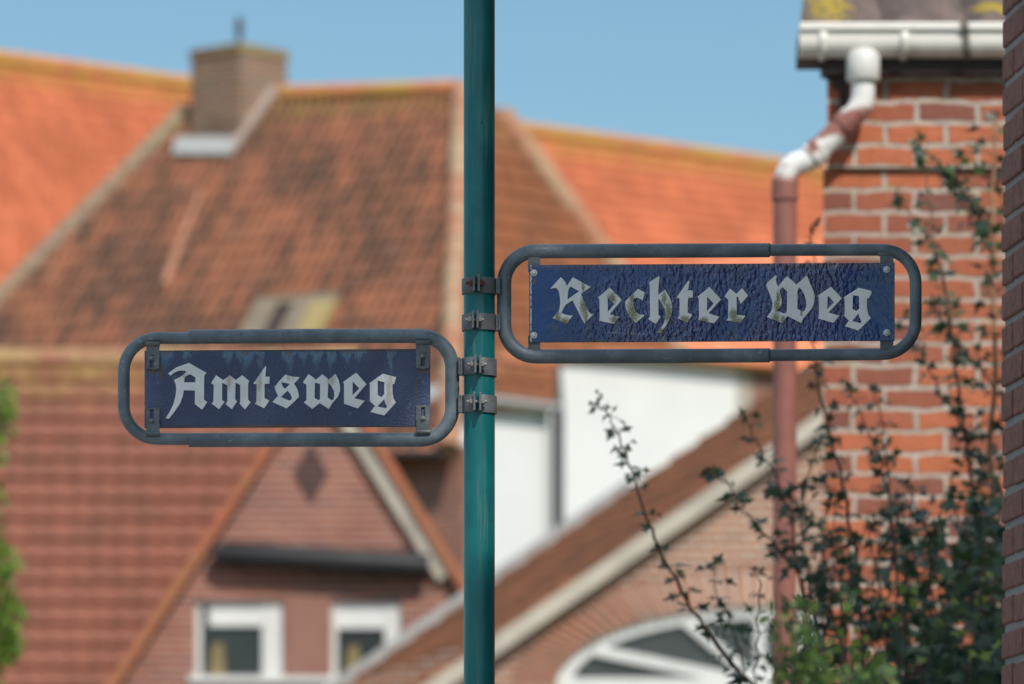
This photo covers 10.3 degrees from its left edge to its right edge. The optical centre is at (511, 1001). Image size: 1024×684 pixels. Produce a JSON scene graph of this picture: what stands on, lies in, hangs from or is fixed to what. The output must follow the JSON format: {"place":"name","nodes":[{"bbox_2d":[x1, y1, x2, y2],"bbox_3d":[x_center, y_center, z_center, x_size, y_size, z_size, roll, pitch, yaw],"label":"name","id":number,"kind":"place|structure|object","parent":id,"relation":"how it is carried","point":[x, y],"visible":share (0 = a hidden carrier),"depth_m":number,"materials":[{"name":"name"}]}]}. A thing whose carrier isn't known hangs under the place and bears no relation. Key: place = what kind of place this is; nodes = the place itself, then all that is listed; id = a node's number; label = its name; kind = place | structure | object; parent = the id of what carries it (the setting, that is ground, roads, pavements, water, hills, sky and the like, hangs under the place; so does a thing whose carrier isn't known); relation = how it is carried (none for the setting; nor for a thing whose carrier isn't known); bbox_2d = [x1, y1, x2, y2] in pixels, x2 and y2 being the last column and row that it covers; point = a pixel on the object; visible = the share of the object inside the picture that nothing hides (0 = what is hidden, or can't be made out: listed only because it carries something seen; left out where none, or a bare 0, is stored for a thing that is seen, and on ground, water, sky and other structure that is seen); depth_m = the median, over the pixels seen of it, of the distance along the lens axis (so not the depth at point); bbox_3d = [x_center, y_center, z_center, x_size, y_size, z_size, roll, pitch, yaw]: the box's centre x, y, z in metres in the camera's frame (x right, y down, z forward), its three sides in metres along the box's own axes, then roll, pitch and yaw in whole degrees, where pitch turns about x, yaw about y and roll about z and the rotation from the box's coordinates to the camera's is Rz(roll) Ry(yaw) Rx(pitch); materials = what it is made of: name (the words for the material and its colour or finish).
{"place":"outdoors","nodes":[
{"label":"outdoors","id":0,"kind":"place"},
{"bbox_2d":[0,377,29,683],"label":"evergreen tree","id":1,"kind":"object","parent":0,"point":[9,637],"visible":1,"depth_m":29.98,"materials":[{"name":"green plant"}]},
{"bbox_2d":[0,347,463,683],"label":"gabled brick house","id":2,"kind":"structure","parent":0,"point":[146,563],"depth_m":53.73,"materials":[{"name":"brown tile"}]},
{"bbox_2d":[195,600,283,675],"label":"window","id":3,"kind":"structure","parent":2,"relation":"in","point":[233,637],"depth_m":53.64,"materials":[{"name":"white paint"}]},
{"bbox_2d":[331,602,401,675],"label":"window","id":4,"kind":"structure","parent":2,"relation":"in","point":[358,629],"depth_m":53.70,"materials":[{"name":"white paint"}]},
{"bbox_2d":[0,16,688,576],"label":"hipped roof house","id":5,"kind":"structure","parent":0,"point":[236,188],"depth_m":71.71,"materials":[{"name":"tile"}]},
{"bbox_2d":[239,292,341,345],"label":"roof window","id":6,"kind":"structure","parent":5,"relation":"attached to","point":[312,311],"depth_m":70.13,"materials":[{"name":"beige glass"}]},
{"bbox_2d":[0,0,826,162],"label":"sky","id":7,"kind":"structure","parent":0,"point":[722,74],"materials":[{"name":"blue"}]},
{"bbox_2d":[0,49,827,531],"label":"orange roofed house","id":8,"kind":"structure","parent":0,"point":[74,135],"depth_m":86.97,"materials":[{"name":"orange tile"}]},
{"bbox_2d":[329,361,822,683],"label":"arched brick barn","id":9,"kind":"structure","parent":0,"point":[581,595],"depth_m":47.19,"materials":[{"name":"brown brick"}]},
{"bbox_2d":[588,108,1004,683],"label":"climbing shrub","id":10,"kind":"object","parent":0,"point":[949,660],"visible":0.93,"depth_m":15.71,"materials":[{"name":"green plant"}]},
{"bbox_2d":[771,0,1004,683],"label":"brick house","id":11,"kind":"structure","parent":0,"point":[895,74],"depth_m":18.50,"materials":[{"name":"red brick"}]},
{"bbox_2d":[1001,0,1023,683],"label":"shaded brick house","id":12,"kind":"structure","parent":0,"point":[1012,363],"depth_m":11.88,"materials":[{"name":"brick"}]},
{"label":"pavement","id":13,"kind":"structure","parent":0,"visible":0},
{"bbox_2d":[464,0,494,683],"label":"sign pole","id":14,"kind":"object","parent":13,"relation":"on","point":[479,258],"visible":1,"depth_m":10.77,"materials":[{"name":"teal metal"}]},
{"bbox_2d":[118,329,496,446],"bbox_3d":[-0.389,-1.165,10.789,0.720,0.225,0.089,0,0,0],"label":"street sign","id":15,"kind":"object","parent":14,"relation":"attached to","point":[287,388],"visible":1,"depth_m":10.79,"materials":[{"name":"blue metal"}]},
{"bbox_2d":[462,243,921,363],"bbox_3d":[0.341,-1.326,10.789,0.873,0.229,0.089,0,0,0],"label":"street sign","id":16,"kind":"object","parent":14,"relation":"attached to","point":[758,302],"visible":1,"depth_m":10.79,"materials":[{"name":"blue metal"}]},
{"bbox_2d":[757,583,899,683],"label":"garden bush","id":17,"kind":"object","parent":13,"relation":"on","point":[803,662],"visible":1,"depth_m":7.64,"materials":[{"name":"green plant"}]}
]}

